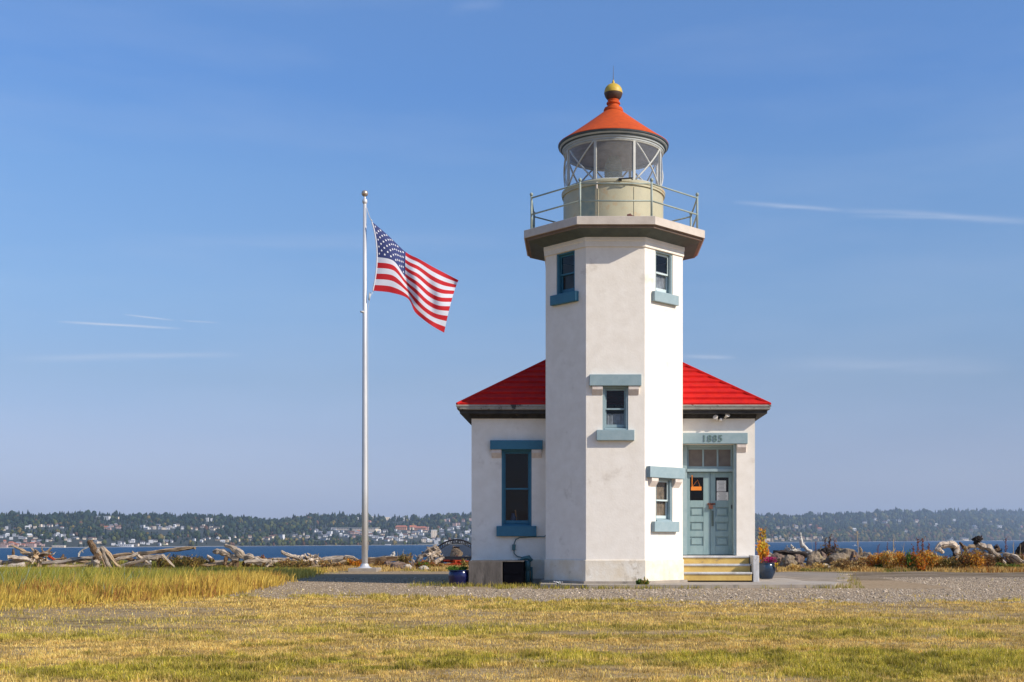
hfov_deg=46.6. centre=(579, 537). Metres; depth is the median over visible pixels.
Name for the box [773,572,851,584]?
path
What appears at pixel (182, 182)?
sky
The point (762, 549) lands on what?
yellow plant
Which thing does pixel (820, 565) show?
shrub
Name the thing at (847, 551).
boulder
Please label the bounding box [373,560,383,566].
shrub
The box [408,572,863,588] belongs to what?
foundation weeds
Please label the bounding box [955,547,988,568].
shrub
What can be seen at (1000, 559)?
shrub
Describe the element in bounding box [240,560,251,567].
shrub
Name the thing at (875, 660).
lawn grass
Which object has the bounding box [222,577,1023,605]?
gravel
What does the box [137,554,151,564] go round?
driftwood branch
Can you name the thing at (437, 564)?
shrub
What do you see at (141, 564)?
driftwood branch
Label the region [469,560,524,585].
concrete bulkhead
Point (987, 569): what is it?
dry verge grass
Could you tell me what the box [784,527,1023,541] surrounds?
autumn shore trees
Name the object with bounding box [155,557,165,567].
shrub
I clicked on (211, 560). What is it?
shrub
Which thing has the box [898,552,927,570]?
shrub
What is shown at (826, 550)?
driftwood log
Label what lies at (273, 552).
water
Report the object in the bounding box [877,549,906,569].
shrub
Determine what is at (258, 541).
shoreside woods
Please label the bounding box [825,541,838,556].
shrub
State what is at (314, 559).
driftwood log
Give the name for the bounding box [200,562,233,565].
driftwood log
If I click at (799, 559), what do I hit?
boulder
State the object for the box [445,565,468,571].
leafy plant
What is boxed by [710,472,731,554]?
door
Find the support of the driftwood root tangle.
on the ground at (872, 580)
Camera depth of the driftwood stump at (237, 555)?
45.90 m
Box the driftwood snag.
[799,532,811,552]
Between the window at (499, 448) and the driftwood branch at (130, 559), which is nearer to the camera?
the window at (499, 448)
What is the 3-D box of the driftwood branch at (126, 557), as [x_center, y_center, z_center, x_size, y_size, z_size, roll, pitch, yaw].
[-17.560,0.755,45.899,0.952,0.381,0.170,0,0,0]
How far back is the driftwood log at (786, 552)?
45.92 m
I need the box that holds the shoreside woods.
[221,529,1023,545]
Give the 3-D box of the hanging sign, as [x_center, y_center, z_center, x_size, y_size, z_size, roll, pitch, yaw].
[3.093,-1.447,31.316,0.279,0.406,0.043,0,0,0]
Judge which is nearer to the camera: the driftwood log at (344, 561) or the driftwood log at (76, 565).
the driftwood log at (344, 561)
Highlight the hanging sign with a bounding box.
[691,475,700,489]
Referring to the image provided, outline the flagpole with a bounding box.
[348,190,380,571]
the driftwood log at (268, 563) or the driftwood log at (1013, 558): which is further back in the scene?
the driftwood log at (268, 563)
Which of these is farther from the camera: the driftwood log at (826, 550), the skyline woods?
the skyline woods
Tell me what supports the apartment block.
on the hills
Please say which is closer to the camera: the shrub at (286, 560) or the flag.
the flag
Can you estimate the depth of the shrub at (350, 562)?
44.52 m
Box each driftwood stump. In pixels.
[87,540,121,567]
[212,544,262,566]
[1015,541,1023,553]
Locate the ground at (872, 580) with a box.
[0,568,1023,681]
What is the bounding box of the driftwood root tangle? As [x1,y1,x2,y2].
[11,545,63,566]
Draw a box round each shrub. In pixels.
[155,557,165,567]
[160,557,173,568]
[167,554,180,563]
[172,557,185,567]
[178,554,206,567]
[205,557,214,567]
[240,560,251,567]
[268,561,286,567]
[280,558,290,563]
[284,559,310,567]
[318,560,344,567]
[346,558,361,566]
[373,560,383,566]
[395,553,412,563]
[414,561,432,568]
[433,563,446,567]
[460,559,468,565]
[786,563,802,569]
[812,562,829,568]
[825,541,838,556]
[828,558,867,569]
[863,553,882,567]
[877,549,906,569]
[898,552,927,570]
[905,550,916,568]
[921,548,942,570]
[937,557,963,569]
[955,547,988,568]
[981,554,996,567]
[994,554,1004,562]
[994,562,1010,567]
[1007,563,1023,567]
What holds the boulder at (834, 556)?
on the ground at (872, 580)
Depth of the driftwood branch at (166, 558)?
44.97 m
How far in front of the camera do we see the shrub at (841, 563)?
43.03 m
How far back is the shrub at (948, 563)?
42.80 m
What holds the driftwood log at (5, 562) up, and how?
on the ground at (872, 580)
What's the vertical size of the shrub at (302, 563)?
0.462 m
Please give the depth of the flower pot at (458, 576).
29.72 m
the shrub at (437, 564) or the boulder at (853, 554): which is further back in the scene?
the boulder at (853, 554)
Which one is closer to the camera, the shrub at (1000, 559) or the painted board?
the shrub at (1000, 559)
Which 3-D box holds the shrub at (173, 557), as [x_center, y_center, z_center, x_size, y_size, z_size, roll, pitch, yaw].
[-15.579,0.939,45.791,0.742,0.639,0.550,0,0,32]
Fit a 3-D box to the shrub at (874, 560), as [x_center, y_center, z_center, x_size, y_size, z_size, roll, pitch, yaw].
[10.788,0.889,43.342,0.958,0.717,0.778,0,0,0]
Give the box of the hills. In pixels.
[0,516,1023,547]
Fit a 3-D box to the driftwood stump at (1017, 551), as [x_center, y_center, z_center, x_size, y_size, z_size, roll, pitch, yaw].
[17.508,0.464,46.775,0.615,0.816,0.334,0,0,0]
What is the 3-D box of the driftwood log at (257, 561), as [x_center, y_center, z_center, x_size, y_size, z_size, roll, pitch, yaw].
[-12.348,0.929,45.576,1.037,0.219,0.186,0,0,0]
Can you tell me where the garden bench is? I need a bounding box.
[436,539,471,564]
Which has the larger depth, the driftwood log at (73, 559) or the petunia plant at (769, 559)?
the driftwood log at (73, 559)
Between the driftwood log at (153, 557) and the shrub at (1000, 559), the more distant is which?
the driftwood log at (153, 557)
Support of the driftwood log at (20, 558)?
on the driftwood stick
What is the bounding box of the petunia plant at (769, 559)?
[762,556,776,562]
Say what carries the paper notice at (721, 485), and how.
attached to the lighthouse
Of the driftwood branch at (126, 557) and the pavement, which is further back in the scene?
the driftwood branch at (126, 557)
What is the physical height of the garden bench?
1.176 m
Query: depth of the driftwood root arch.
45.33 m
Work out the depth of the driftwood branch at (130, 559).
46.47 m
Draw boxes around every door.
[687,472,714,554]
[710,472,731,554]
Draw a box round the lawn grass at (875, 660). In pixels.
[0,567,1023,681]
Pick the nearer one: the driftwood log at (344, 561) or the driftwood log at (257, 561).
the driftwood log at (344, 561)
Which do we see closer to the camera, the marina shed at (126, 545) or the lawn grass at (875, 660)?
the lawn grass at (875, 660)
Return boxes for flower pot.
[448,570,468,585]
[759,563,775,578]
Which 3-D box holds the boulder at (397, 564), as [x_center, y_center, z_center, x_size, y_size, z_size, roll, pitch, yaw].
[-6.796,1.073,44.399,0.783,0.389,0.475,0,0,0]
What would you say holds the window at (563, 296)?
in the lighthouse
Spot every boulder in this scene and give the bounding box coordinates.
[388,561,406,568]
[771,553,782,565]
[780,554,797,566]
[793,554,804,564]
[806,551,825,567]
[825,553,847,568]
[836,548,854,560]
[849,551,859,562]
[860,552,871,562]
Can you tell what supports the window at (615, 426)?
in the lighthouse
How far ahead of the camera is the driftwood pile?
46.75 m
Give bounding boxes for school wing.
[396,525,406,529]
[414,526,426,529]
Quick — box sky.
[0,0,1023,519]
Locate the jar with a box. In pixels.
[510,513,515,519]
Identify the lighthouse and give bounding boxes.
[456,67,770,584]
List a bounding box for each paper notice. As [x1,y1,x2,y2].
[717,481,725,490]
[717,492,727,499]
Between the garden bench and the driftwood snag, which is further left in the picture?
the garden bench
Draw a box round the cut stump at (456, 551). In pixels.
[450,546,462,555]
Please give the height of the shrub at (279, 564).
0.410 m
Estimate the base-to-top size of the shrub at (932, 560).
0.877 m
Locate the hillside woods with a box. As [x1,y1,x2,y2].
[0,509,1023,546]
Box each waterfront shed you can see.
[21,543,36,546]
[52,545,65,547]
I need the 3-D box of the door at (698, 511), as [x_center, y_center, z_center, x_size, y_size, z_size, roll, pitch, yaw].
[3.224,-0.635,31.332,0.752,2.180,0.105,0,0,0]
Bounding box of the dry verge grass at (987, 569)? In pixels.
[319,562,1023,572]
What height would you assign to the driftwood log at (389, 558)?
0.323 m
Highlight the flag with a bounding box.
[371,222,457,331]
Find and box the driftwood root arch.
[935,541,959,559]
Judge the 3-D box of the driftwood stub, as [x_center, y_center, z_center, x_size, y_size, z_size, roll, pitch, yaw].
[11.139,0.574,46.795,0.336,0.416,0.124,0,0,8]
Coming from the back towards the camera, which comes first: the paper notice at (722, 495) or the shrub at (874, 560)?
the shrub at (874, 560)
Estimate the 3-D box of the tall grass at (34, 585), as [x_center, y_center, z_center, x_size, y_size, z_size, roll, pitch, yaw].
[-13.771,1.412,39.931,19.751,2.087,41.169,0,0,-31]
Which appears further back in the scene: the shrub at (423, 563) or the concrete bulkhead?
the shrub at (423, 563)
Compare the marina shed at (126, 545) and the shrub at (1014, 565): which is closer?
the shrub at (1014, 565)
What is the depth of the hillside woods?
2162.72 m
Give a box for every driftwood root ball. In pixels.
[412,545,443,563]
[994,544,1001,552]
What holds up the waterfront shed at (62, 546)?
on the hills
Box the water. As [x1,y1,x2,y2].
[0,541,1022,562]
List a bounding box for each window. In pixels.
[490,440,542,535]
[550,250,578,305]
[589,374,641,440]
[646,466,684,531]
[652,250,678,305]
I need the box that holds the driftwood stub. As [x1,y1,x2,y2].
[859,547,864,555]
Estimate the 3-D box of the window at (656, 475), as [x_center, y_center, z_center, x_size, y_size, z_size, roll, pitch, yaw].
[2.101,-0.950,29.689,0.324,1.620,1.330,0,0,45]
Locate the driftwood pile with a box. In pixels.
[784,544,807,552]
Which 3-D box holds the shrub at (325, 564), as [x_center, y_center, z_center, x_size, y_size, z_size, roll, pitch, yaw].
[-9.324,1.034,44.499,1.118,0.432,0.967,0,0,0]
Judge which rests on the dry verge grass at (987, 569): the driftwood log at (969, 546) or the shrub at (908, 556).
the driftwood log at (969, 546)
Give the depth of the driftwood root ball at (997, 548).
46.13 m
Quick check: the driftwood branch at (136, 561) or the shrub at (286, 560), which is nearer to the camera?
the shrub at (286, 560)
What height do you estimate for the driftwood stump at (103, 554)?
1.302 m
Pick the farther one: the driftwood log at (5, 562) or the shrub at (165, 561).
the driftwood log at (5, 562)
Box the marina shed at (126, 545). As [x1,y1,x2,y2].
[116,544,133,546]
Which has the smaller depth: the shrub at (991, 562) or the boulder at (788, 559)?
the shrub at (991, 562)
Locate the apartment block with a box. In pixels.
[336,527,378,531]
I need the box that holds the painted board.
[444,560,468,562]
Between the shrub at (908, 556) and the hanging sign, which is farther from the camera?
the shrub at (908, 556)
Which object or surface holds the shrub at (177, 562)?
on the ground at (872, 580)
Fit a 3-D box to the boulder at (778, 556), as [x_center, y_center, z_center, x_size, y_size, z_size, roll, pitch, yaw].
[7.626,0.907,45.585,0.620,0.661,0.617,0,0,0]
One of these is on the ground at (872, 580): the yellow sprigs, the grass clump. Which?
the grass clump
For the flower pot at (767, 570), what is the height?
0.430 m
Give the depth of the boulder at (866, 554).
45.70 m
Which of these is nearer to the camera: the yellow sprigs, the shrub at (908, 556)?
the yellow sprigs
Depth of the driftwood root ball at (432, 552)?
46.52 m
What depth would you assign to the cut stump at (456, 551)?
48.60 m
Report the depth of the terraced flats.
1867.17 m
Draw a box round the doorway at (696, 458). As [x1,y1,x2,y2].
[683,433,747,554]
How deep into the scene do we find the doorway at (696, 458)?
31.25 m
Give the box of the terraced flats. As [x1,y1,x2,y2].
[431,530,436,537]
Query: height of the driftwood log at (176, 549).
0.528 m
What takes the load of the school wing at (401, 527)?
on the hills
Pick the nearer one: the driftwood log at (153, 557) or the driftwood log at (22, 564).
the driftwood log at (22, 564)
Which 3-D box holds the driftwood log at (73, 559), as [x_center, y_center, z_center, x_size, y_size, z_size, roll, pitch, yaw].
[-19.749,0.893,45.991,2.150,0.406,0.288,0,0,0]
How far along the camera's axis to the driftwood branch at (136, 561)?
46.00 m
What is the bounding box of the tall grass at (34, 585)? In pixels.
[0,558,330,611]
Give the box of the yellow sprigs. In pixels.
[757,527,766,542]
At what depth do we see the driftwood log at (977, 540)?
45.53 m
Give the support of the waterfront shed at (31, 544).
on the hills
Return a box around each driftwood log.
[0,560,20,564]
[0,562,24,566]
[7,555,32,561]
[42,556,92,564]
[47,562,91,567]
[113,546,195,558]
[136,554,163,560]
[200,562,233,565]
[244,559,271,563]
[265,557,288,566]
[281,550,358,565]
[309,559,352,567]
[368,556,397,563]
[773,550,806,557]
[818,546,835,553]
[966,544,976,548]
[971,536,1005,563]
[1002,552,1023,563]
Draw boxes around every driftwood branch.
[112,555,143,562]
[115,552,137,561]
[120,556,148,566]
[127,560,150,566]
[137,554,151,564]
[161,554,174,566]
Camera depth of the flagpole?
41.82 m
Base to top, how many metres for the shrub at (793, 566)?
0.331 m
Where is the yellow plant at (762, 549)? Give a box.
[756,536,769,562]
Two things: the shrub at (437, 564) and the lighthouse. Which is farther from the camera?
the shrub at (437, 564)
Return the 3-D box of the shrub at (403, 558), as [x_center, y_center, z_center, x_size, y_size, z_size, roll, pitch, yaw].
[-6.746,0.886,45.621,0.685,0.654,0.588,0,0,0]
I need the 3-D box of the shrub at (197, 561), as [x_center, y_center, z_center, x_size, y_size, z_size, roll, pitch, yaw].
[-14.772,0.944,45.371,1.124,0.620,0.913,0,0,0]
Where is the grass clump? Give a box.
[636,576,650,584]
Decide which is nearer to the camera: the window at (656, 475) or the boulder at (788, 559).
the window at (656, 475)
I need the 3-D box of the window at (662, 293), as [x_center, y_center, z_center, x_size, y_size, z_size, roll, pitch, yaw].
[2.090,-6.500,29.700,0.294,1.300,0.930,0,0,45]
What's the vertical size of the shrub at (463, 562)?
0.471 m
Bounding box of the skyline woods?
[0,507,1023,524]
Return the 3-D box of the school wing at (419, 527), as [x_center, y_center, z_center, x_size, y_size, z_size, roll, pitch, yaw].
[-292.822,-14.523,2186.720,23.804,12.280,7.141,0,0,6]
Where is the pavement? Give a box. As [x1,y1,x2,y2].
[540,578,836,587]
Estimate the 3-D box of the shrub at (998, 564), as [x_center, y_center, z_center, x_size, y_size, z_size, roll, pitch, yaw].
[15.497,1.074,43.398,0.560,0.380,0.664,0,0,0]
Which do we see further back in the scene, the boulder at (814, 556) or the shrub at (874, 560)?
the boulder at (814, 556)

